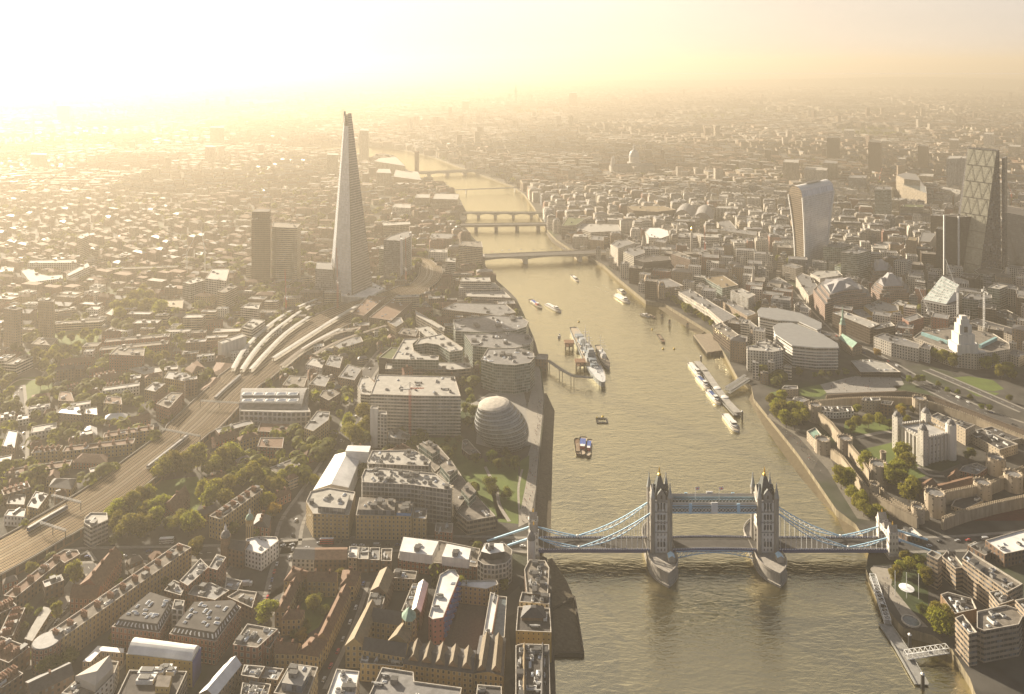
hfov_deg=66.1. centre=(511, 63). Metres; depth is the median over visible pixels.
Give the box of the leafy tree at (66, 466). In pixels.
[62,463,70,471]
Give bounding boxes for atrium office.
[921,276,958,322]
[943,274,968,287]
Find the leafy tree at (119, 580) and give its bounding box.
[114,577,122,585]
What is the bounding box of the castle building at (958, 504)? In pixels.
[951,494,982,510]
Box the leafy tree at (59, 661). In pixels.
[51,655,65,666]
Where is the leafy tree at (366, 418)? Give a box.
[360,415,369,431]
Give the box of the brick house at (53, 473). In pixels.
[46,469,59,486]
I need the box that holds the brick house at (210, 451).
[207,441,237,458]
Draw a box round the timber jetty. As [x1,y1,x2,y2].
[693,333,721,354]
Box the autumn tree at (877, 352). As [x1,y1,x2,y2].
[873,348,881,357]
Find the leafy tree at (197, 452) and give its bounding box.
[186,442,206,469]
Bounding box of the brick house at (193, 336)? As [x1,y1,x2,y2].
[184,335,203,339]
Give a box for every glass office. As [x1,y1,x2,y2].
[453,315,528,346]
[464,332,532,366]
[481,348,535,393]
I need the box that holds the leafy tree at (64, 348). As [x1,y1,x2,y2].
[58,344,69,353]
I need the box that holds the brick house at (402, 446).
[388,443,411,449]
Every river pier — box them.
[694,361,707,372]
[702,371,740,415]
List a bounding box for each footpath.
[8,368,44,386]
[29,574,86,650]
[484,466,510,521]
[517,469,522,523]
[855,431,891,438]
[917,467,944,476]
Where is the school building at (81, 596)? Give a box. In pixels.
[69,584,102,613]
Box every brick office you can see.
[112,592,173,651]
[169,600,240,665]
[233,623,277,669]
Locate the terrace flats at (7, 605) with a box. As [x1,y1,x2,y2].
[0,596,16,627]
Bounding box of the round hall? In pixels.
[567,231,575,240]
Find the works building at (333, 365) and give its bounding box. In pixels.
[325,355,342,377]
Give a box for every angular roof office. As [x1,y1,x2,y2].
[813,277,870,321]
[869,259,893,285]
[871,272,909,303]
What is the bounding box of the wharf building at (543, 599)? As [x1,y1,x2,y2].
[519,592,549,607]
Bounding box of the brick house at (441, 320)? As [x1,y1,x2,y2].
[435,315,449,324]
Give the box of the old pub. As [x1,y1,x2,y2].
[254,510,271,535]
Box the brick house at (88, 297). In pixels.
[82,294,93,301]
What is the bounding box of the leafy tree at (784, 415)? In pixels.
[778,409,790,424]
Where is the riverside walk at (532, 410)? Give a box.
[518,366,542,526]
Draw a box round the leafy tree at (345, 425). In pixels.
[340,421,352,440]
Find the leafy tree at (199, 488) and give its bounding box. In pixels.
[194,477,207,499]
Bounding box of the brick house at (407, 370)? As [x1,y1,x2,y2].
[401,365,412,374]
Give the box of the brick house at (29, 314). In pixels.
[23,308,36,321]
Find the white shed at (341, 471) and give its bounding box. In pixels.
[313,445,370,490]
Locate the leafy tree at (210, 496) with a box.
[198,482,220,506]
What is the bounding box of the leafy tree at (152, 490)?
[144,483,156,498]
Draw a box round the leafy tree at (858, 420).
[851,415,863,427]
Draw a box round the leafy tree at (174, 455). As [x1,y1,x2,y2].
[163,449,184,476]
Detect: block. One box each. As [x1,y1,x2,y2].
[0,266,13,274]
[0,295,18,303]
[0,354,15,370]
[0,411,14,424]
[2,292,17,295]
[4,305,22,348]
[4,354,32,374]
[4,507,25,526]
[18,289,36,295]
[21,267,62,285]
[22,301,37,309]
[23,328,34,333]
[27,491,47,518]
[28,259,76,273]
[28,403,49,418]
[31,337,57,351]
[31,393,49,402]
[31,422,56,438]
[31,543,190,675]
[38,297,54,337]
[55,307,75,319]
[55,319,104,330]
[56,294,78,304]
[57,549,79,577]
[59,291,81,297]
[66,263,89,283]
[71,400,90,414]
[77,232,88,258]
[82,342,101,353]
[83,349,94,356]
[84,290,101,300]
[84,512,107,547]
[86,305,103,315]
[86,314,106,322]
[89,283,105,291]
[99,340,168,357]
[102,382,139,396]
[103,396,121,412]
[104,308,117,321]
[104,333,169,346]
[105,328,132,336]
[107,265,178,272]
[109,348,144,372]
[117,287,150,295]
[118,663,186,693]
[123,286,135,295]
[140,327,154,335]
[155,313,169,322]
[156,392,182,422]
[164,299,182,311]
[164,365,177,376]
[165,329,191,337]
[171,323,181,328]
[183,277,204,300]
[183,314,205,330]
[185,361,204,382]
[191,329,206,338]
[197,353,214,361]
[201,310,217,320]
[205,269,228,293]
[205,334,228,346]
[209,485,262,540]
[212,327,241,336]
[216,307,228,316]
[217,283,237,309]
[218,333,245,357]
[231,348,249,361]
[240,304,259,320]
[242,318,264,341]
[245,536,278,570]
[248,302,261,309]
[260,310,280,317]
[264,299,278,309]
[264,631,279,666]
[270,459,299,473]
[271,328,281,337]
[273,663,317,693]
[282,375,306,387]
[283,295,301,305]
[291,314,305,323]
[306,358,324,374]
[306,487,354,538]
[309,374,329,395]
[314,343,323,352]
[315,261,333,296]
[320,389,339,410]
[324,290,340,305]
[328,669,358,693]
[334,336,362,355]
[337,328,353,334]
[356,497,412,539]
[357,377,373,405]
[370,374,460,434]
[374,157,404,173]
[374,329,388,338]
[376,169,390,187]
[379,245,383,275]
[379,347,397,374]
[382,221,409,233]
[385,362,470,378]
[387,317,403,336]
[392,204,410,216]
[396,294,418,310]
[398,328,418,341]
[398,537,479,579]
[412,508,426,538]
[415,194,429,206]
[415,310,444,334]
[415,325,436,338]
[429,233,453,247]
[429,248,447,260]
[429,569,460,644]
[433,193,458,210]
[444,323,452,330]
[445,258,455,273]
[447,326,452,339]
[458,241,482,266]
[458,282,499,297]
[459,580,497,605]
[460,277,490,286]
[466,290,510,303]
[477,542,511,588]
[483,592,497,635]
[561,217,585,238]
[576,223,620,242]
[590,235,603,249]
[610,239,634,265]
[623,247,644,265]
[627,205,675,218]
[629,265,642,283]
[635,255,670,271]
[643,246,658,256]
[645,227,668,245]
[645,263,673,273]
[645,279,657,299]
[651,272,671,279]
[653,268,670,278]
[654,239,666,254]
[661,247,670,255]
[665,250,675,259]
[666,244,689,250]
[671,251,691,268]
[675,219,694,232]
[676,243,686,252]
[676,264,684,268]
[677,232,698,245]
[683,251,698,256]
[689,245,712,253]
[693,251,709,264]
[694,274,705,287]
[702,254,718,269]
[703,275,737,299]
[705,229,717,234]
[713,247,723,260]
[713,322,738,351]
[717,220,736,235]
[717,227,756,239]
[719,194,727,203]
[723,302,756,324]
[728,319,741,333]
[730,288,755,310]
[733,240,744,255]
[734,334,746,354]
[736,248,756,264]
[736,317,757,333]
[741,319,750,345]
[746,281,762,291]
[747,239,752,247]
[747,342,782,370]
[748,260,761,274]
[748,276,764,291]
[758,266,764,277]
[763,291,783,306]
[765,148,770,158]
[766,282,780,290]
[769,277,792,288]
[771,294,790,310]
[772,287,792,307]
[776,244,791,256]
[783,159,798,182]
[788,256,806,273]
[794,300,810,316]
[796,273,816,305]
[804,166,827,180]
[810,270,842,284]
[813,259,825,269]
[822,160,837,180]
[823,242,852,268]
[832,310,879,343]
[833,305,852,313]
[835,262,869,280]
[841,247,870,277]
[844,129,853,139]
[848,175,866,188]
[850,276,857,282]
[853,309,871,320]
[864,300,898,315]
[871,245,886,251]
[871,251,880,264]
[872,321,894,343]
[874,241,903,249]
[875,186,891,214]
[887,255,900,267]
[891,300,907,314]
[894,257,911,276]
[895,320,913,339]
[898,157,905,164]
[899,526,922,541]
[902,313,922,333]
[903,304,916,316]
[906,236,916,253]
[912,261,922,269]
[915,279,924,287]
[915,287,925,304]
[916,246,932,261]
[919,173,933,182]
[919,232,935,251]
[920,251,935,268]
[928,271,937,283]
[930,268,941,279]
[931,214,945,232]
[931,312,949,329]
[936,227,942,274]
[940,187,960,195]
[940,592,976,623]
[946,156,965,186]
[948,270,954,275]
[949,138,958,149]
[955,314,969,321]
[960,273,979,288]
[962,293,991,318]
[967,542,991,560]
[970,318,1011,342]
[974,267,1004,287]
[978,303,996,322]
[983,274,991,291]
[984,132,993,145]
[985,529,1023,566]
[988,283,1007,309]
[988,325,1003,339]
[993,282,1015,286]
[1007,206,1023,265]
[1008,144,1020,154]
[1008,265,1023,282]
[1016,290,1023,311]
[1017,294,1023,316]
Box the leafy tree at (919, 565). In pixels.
[916,562,926,575]
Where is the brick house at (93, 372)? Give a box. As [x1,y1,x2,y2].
[89,367,103,378]
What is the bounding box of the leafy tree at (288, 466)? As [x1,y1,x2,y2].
[284,464,293,473]
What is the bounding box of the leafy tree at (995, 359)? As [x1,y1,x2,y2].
[992,353,1000,363]
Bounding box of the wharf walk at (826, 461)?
[767,414,869,520]
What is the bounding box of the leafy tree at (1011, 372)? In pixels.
[1005,366,1017,380]
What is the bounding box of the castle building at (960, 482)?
[937,476,972,490]
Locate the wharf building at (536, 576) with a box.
[524,559,548,595]
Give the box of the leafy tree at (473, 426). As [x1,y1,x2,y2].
[471,420,475,432]
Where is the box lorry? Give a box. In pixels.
[242,580,251,586]
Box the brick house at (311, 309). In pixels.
[306,302,321,311]
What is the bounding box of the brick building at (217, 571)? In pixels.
[208,554,225,585]
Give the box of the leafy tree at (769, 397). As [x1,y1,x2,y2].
[765,393,774,402]
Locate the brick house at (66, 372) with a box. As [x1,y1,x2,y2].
[56,363,75,385]
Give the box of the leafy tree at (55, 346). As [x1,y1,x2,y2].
[50,344,59,350]
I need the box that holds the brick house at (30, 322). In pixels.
[23,320,35,327]
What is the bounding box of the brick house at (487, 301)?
[471,300,493,303]
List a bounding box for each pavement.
[11,384,28,458]
[25,551,98,670]
[39,535,543,565]
[119,566,232,670]
[254,547,297,618]
[274,350,379,544]
[322,582,369,688]
[793,289,1023,422]
[899,531,1014,552]
[922,369,1023,411]
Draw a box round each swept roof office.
[757,307,821,335]
[773,322,838,369]
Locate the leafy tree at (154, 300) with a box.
[150,297,158,306]
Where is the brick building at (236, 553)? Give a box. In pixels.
[228,539,249,568]
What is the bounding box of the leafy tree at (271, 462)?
[266,458,276,466]
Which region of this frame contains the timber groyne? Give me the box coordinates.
[553,596,583,656]
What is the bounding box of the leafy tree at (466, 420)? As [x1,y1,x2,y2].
[462,415,471,427]
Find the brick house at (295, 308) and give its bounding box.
[284,305,299,314]
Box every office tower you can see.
[384,231,411,278]
[943,214,970,274]
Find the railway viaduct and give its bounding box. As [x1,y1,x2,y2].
[0,256,441,583]
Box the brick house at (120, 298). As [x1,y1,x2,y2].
[112,294,125,301]
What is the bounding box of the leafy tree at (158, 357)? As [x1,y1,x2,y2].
[152,353,162,364]
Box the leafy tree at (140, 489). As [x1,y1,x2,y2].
[136,485,150,503]
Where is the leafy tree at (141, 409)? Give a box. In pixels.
[138,406,145,412]
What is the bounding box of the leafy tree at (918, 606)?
[916,603,927,614]
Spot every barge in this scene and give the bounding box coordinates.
[574,438,579,455]
[656,334,664,342]
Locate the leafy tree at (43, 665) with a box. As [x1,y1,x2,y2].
[35,653,58,672]
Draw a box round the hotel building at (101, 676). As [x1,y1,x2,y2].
[61,655,118,693]
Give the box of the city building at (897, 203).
[892,198,906,212]
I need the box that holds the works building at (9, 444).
[2,429,17,459]
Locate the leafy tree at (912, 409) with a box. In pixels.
[909,405,915,412]
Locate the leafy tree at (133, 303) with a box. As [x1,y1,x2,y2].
[127,299,140,308]
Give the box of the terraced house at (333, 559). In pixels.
[314,547,347,571]
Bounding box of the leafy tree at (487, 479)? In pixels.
[482,476,496,489]
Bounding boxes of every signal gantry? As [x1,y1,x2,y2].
[40,521,65,539]
[51,494,81,510]
[161,428,200,442]
[200,400,238,407]
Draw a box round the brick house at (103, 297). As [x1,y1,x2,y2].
[97,292,113,304]
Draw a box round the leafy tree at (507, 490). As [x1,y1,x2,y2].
[500,485,513,497]
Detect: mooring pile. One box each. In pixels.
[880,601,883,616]
[908,633,911,649]
[920,672,924,689]
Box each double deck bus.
[159,536,173,543]
[320,537,333,544]
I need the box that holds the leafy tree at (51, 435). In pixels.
[47,433,56,441]
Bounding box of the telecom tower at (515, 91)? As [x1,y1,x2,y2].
[514,86,516,101]
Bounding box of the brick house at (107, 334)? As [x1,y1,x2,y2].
[102,329,120,346]
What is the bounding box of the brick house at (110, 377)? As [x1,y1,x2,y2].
[100,372,122,387]
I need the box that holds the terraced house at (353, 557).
[348,546,357,570]
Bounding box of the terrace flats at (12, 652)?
[0,636,29,671]
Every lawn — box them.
[4,376,52,400]
[25,329,98,353]
[129,476,201,520]
[290,592,337,636]
[339,416,367,444]
[424,438,505,518]
[485,457,517,523]
[520,456,528,508]
[799,385,825,396]
[844,418,891,433]
[857,443,925,478]
[891,569,927,614]
[897,385,931,394]
[920,460,959,470]
[953,376,1003,390]
[966,389,998,396]
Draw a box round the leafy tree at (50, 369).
[46,364,56,374]
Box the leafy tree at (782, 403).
[778,400,791,411]
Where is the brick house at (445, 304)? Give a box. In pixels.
[442,301,467,307]
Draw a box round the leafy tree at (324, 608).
[319,604,329,614]
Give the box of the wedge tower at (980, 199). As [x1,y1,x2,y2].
[958,145,1006,273]
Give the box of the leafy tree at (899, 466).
[889,459,908,482]
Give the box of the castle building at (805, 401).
[792,397,809,407]
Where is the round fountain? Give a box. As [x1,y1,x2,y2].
[901,614,920,627]
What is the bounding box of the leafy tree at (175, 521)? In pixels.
[168,508,188,530]
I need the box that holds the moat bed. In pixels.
[973,508,1023,520]
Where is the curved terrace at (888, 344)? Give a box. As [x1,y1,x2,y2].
[874,333,919,361]
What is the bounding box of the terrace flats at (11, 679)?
[0,664,22,693]
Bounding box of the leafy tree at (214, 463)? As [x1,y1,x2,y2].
[203,454,224,474]
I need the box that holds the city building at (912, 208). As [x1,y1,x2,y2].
[900,204,923,213]
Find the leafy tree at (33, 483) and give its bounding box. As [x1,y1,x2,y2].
[29,479,37,486]
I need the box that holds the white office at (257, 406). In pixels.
[239,388,310,426]
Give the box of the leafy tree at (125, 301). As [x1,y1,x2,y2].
[121,298,130,308]
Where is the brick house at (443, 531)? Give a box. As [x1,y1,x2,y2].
[435,522,452,542]
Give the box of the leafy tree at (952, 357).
[946,352,958,367]
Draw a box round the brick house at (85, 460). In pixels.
[72,453,107,468]
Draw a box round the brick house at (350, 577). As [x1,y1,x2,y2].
[339,566,360,600]
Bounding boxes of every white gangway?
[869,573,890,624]
[904,643,949,659]
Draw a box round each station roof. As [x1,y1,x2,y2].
[351,295,386,321]
[369,296,411,328]
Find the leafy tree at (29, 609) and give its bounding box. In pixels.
[24,604,33,616]
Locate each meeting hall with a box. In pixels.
[16,414,28,426]
[56,406,81,426]
[128,366,161,381]
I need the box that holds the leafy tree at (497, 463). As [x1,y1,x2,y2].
[493,458,501,467]
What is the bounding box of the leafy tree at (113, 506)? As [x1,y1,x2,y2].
[104,498,127,517]
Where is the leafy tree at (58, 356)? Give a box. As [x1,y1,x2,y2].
[53,352,63,362]
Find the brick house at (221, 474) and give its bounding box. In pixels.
[206,470,225,482]
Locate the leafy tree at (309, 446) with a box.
[303,443,314,452]
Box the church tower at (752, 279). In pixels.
[751,267,754,281]
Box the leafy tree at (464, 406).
[461,403,470,412]
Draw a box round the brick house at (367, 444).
[359,442,371,446]
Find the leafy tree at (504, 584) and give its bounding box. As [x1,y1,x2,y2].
[500,578,508,590]
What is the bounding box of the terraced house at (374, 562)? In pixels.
[369,547,379,571]
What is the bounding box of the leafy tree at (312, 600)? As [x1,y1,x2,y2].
[305,593,321,609]
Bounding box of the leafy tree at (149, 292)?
[142,289,155,297]
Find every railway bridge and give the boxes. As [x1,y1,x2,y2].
[419,168,489,176]
[461,222,546,231]
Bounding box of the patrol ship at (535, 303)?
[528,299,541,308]
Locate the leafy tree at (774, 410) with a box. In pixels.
[769,401,782,417]
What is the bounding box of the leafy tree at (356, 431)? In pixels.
[344,422,366,444]
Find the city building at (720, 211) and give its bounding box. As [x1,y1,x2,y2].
[715,206,737,218]
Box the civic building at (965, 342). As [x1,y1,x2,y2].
[913,315,1009,369]
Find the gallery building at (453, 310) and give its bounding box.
[442,303,515,320]
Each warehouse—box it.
[345,599,376,667]
[362,637,408,660]
[366,592,384,608]
[370,567,393,608]
[370,667,461,693]
[371,607,401,639]
[388,621,416,643]
[393,568,416,590]
[401,583,417,611]
[403,638,475,693]
[412,579,427,629]
[473,632,505,693]
[476,684,501,693]
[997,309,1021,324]
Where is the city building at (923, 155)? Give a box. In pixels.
[918,144,928,167]
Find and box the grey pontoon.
[879,623,928,684]
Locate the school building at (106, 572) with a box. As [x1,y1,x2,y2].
[80,546,121,594]
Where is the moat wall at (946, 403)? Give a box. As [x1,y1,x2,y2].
[826,390,1023,434]
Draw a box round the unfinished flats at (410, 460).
[367,449,430,472]
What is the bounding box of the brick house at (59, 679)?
[25,662,73,693]
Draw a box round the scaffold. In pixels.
[420,485,453,507]
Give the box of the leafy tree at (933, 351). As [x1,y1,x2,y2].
[930,347,937,361]
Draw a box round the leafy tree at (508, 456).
[504,452,512,466]
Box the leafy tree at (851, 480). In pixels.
[839,467,856,487]
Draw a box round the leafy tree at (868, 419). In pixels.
[862,413,874,427]
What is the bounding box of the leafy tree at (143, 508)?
[137,499,150,516]
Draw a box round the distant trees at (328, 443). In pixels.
[0,83,1018,576]
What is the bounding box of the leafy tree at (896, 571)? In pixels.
[888,564,903,581]
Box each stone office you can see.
[621,261,629,278]
[639,272,650,281]
[672,268,691,284]
[683,279,694,290]
[688,264,700,279]
[692,257,698,264]
[696,284,708,294]
[701,287,715,302]
[706,260,718,276]
[710,268,728,277]
[719,261,724,268]
[721,255,732,268]
[722,243,731,254]
[728,261,739,273]
[730,337,745,362]
[734,265,743,283]
[743,265,754,276]
[743,273,751,288]
[750,285,762,306]
[753,326,765,343]
[754,251,769,266]
[800,309,808,316]
[829,261,835,269]
[872,311,890,323]
[879,250,897,259]
[889,242,899,253]
[906,253,917,261]
[908,271,923,279]
[908,274,920,293]
[946,264,962,277]
[959,286,980,305]
[995,273,1011,283]
[1008,286,1017,306]
[1012,324,1023,350]
[1016,276,1023,289]
[1017,318,1023,325]
[1018,272,1023,276]
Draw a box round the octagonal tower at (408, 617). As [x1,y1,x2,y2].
[402,607,415,641]
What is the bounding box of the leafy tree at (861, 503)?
[855,498,869,516]
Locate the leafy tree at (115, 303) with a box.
[109,299,122,308]
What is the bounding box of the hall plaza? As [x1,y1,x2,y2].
[461,392,530,447]
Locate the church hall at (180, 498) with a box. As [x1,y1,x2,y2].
[163,485,189,516]
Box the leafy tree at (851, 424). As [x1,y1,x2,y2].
[845,419,856,432]
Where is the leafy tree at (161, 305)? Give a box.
[149,299,168,310]
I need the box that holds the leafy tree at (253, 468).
[238,460,262,478]
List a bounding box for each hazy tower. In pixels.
[30,153,46,167]
[205,146,215,164]
[210,126,223,142]
[327,153,337,176]
[359,129,368,160]
[462,100,468,110]
[569,92,576,104]
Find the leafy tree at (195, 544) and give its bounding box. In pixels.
[188,536,204,557]
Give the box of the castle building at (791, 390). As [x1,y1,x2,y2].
[782,385,797,396]
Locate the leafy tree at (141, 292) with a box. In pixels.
[136,288,145,297]
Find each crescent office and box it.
[392,338,438,368]
[415,334,462,362]
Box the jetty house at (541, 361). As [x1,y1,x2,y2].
[535,353,547,371]
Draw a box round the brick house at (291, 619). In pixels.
[281,605,304,635]
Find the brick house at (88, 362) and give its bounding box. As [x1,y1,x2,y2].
[60,355,94,367]
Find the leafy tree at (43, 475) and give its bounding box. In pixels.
[39,472,47,484]
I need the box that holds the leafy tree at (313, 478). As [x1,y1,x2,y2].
[309,473,319,487]
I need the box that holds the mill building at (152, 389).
[144,382,165,400]
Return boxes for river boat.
[545,303,560,312]
[570,275,578,281]
[613,293,629,303]
[617,288,626,293]
[640,313,649,317]
[688,362,701,376]
[695,375,709,389]
[706,389,720,404]
[722,413,739,432]
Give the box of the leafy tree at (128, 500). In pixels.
[115,495,132,515]
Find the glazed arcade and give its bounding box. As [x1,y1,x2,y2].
[493,596,506,637]
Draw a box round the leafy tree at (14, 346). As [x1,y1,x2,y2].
[10,342,19,349]
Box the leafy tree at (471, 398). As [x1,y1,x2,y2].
[466,394,475,404]
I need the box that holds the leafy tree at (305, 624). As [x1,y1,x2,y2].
[302,618,311,629]
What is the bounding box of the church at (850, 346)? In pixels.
[839,306,861,355]
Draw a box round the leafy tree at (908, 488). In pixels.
[898,479,918,501]
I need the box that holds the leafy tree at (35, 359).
[28,354,38,363]
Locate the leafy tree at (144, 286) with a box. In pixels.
[138,284,147,290]
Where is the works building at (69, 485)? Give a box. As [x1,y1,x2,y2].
[49,478,76,496]
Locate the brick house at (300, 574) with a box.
[284,566,307,592]
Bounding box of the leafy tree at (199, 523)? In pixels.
[184,509,206,533]
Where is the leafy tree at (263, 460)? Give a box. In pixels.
[258,456,269,467]
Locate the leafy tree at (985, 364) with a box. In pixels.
[979,356,992,370]
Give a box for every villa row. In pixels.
[257,422,289,441]
[257,438,283,458]
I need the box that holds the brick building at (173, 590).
[164,580,184,600]
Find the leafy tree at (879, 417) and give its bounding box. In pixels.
[874,412,885,424]
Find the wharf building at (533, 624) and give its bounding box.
[516,605,550,662]
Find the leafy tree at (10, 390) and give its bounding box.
[3,386,15,396]
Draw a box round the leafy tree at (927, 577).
[918,566,933,586]
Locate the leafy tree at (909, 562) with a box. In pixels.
[902,556,916,570]
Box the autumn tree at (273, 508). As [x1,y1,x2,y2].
[266,501,281,517]
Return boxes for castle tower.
[808,401,821,422]
[814,434,830,455]
[837,433,852,455]
[869,458,887,486]
[869,480,879,494]
[880,450,886,461]
[911,501,924,523]
[912,394,926,413]
[923,485,945,518]
[973,476,991,500]
[986,452,1004,476]
[1003,468,1023,493]
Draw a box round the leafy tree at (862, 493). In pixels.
[853,489,868,502]
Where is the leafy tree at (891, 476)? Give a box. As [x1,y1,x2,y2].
[883,465,901,488]
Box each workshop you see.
[0,454,11,463]
[24,607,51,646]
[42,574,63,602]
[79,301,102,310]
[80,429,92,443]
[82,646,123,671]
[89,466,96,478]
[122,307,137,317]
[127,311,153,320]
[130,374,140,386]
[132,319,161,332]
[182,350,198,359]
[185,376,196,397]
[186,338,206,353]
[199,656,241,693]
[215,419,253,436]
[240,682,264,693]
[241,665,264,686]
[248,296,267,305]
[248,681,270,693]
[257,665,283,693]
[353,322,368,332]
[428,296,444,305]
[447,298,456,301]
[497,300,514,309]
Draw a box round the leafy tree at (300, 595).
[297,590,305,601]
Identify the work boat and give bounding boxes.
[578,436,586,455]
[585,439,591,457]
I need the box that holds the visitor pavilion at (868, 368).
[851,359,900,376]
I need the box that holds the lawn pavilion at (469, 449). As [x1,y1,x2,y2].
[462,439,480,459]
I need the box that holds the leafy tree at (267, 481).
[264,475,272,490]
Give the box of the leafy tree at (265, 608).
[254,598,278,625]
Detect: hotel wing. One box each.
[757,338,781,347]
[919,343,931,362]
[927,550,941,589]
[942,548,961,588]
[955,614,976,666]
[962,550,1022,608]
[977,605,1022,662]
[989,590,1013,607]
[1010,349,1023,366]
[1015,598,1023,647]
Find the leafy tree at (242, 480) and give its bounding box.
[234,467,248,487]
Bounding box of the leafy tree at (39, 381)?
[35,376,44,388]
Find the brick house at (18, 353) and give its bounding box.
[0,350,20,357]
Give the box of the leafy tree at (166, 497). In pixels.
[154,494,172,503]
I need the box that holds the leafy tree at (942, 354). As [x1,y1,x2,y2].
[936,349,948,361]
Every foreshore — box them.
[535,393,554,535]
[546,231,567,250]
[548,558,581,651]
[659,306,704,333]
[749,394,859,535]
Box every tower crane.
[182,234,195,272]
[201,228,206,270]
[284,275,287,307]
[336,247,338,307]
[400,382,423,432]
[404,237,406,279]
[703,227,706,249]
[919,289,932,314]
[945,259,963,313]
[981,287,988,330]
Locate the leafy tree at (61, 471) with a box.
[58,467,65,477]
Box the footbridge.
[454,187,518,193]
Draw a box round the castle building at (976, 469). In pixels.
[959,463,987,476]
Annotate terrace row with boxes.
[1,481,29,505]
[4,459,71,483]
[31,444,62,462]
[62,437,134,461]
[67,382,83,394]
[94,369,115,379]
[103,424,153,443]
[106,380,124,386]
[274,576,299,626]
[274,638,300,670]
[307,568,337,596]
[318,583,351,653]
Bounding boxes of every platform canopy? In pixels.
[231,298,317,370]
[240,302,321,371]
[249,316,310,371]
[271,304,359,361]
[279,326,359,368]
[301,328,340,350]
[313,325,387,355]
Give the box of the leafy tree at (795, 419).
[786,412,802,429]
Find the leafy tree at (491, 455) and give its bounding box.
[486,450,497,462]
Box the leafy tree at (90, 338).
[85,333,94,342]
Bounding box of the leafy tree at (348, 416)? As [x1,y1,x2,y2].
[341,411,355,426]
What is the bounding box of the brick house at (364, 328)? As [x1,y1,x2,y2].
[358,325,368,334]
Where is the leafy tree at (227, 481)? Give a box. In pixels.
[220,473,235,489]
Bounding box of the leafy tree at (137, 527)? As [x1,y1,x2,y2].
[130,512,147,537]
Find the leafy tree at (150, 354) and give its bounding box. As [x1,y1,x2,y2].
[145,350,154,361]
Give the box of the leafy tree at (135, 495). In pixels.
[124,490,141,511]
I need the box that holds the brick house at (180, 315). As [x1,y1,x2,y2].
[173,312,198,324]
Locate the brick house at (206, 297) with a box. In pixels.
[194,292,214,305]
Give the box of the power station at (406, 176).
[394,151,420,183]
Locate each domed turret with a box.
[220,523,230,565]
[245,508,253,538]
[527,530,535,562]
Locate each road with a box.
[14,385,25,462]
[38,537,526,564]
[61,553,95,622]
[254,547,294,616]
[278,350,386,546]
[318,582,365,688]
[793,291,1023,428]
[899,534,1004,550]
[925,369,1023,411]
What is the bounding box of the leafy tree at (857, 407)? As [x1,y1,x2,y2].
[853,404,861,411]
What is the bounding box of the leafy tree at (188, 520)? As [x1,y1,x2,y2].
[179,512,197,536]
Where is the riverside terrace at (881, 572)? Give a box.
[870,565,926,626]
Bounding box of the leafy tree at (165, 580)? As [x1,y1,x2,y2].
[162,576,169,584]
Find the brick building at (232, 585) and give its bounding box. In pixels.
[225,577,241,594]
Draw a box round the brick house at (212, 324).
[206,318,222,330]
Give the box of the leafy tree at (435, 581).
[431,575,437,587]
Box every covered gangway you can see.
[724,374,746,390]
[728,377,749,393]
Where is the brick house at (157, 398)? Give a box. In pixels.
[153,390,184,409]
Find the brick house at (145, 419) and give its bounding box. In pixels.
[128,413,150,425]
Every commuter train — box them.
[27,505,67,530]
[146,434,188,468]
[214,374,240,399]
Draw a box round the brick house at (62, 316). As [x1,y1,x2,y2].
[57,312,73,320]
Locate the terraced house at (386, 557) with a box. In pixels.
[381,548,391,570]
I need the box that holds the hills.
[0,77,1023,89]
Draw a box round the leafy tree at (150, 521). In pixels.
[142,513,157,534]
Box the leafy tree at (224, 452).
[209,445,233,469]
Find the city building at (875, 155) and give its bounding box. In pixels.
[868,139,881,172]
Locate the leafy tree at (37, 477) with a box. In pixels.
[32,475,41,482]
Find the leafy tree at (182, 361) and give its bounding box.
[177,357,186,365]
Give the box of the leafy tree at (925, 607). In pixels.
[920,605,928,617]
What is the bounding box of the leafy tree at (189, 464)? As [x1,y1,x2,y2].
[178,450,196,474]
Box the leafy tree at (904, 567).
[894,559,907,570]
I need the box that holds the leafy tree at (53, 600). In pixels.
[46,596,58,605]
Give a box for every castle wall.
[815,396,1023,443]
[817,411,871,484]
[830,448,918,528]
[879,487,929,520]
[941,494,1023,529]
[944,465,1023,504]
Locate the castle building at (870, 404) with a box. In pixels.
[861,397,880,412]
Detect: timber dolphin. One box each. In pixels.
[564,340,573,349]
[575,358,585,369]
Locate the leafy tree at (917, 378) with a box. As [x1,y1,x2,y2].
[913,374,921,381]
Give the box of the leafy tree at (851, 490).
[844,484,858,497]
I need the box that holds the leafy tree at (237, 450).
[222,441,245,459]
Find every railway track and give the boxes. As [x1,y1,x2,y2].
[0,257,436,565]
[0,257,438,569]
[0,257,440,572]
[0,258,431,556]
[0,258,434,562]
[0,259,426,547]
[0,259,432,559]
[0,261,427,550]
[0,261,429,553]
[0,262,423,542]
[0,263,424,545]
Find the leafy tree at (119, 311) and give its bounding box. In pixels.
[113,307,126,316]
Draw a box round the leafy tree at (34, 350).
[29,346,40,355]
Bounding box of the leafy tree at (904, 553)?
[899,549,912,559]
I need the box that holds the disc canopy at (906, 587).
[899,572,918,598]
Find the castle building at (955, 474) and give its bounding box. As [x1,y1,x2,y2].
[948,467,960,480]
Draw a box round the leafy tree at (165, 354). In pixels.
[160,350,170,357]
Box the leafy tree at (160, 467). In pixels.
[150,456,174,480]
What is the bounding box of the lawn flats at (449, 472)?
[437,460,465,525]
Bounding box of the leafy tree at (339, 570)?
[335,567,343,578]
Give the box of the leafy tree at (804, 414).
[799,408,810,420]
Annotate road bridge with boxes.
[463,211,542,217]
[484,249,605,263]
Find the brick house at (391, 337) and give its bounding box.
[387,334,395,345]
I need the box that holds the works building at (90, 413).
[84,407,96,422]
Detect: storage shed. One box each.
[84,425,96,439]
[105,413,127,423]
[201,377,220,391]
[211,362,232,376]

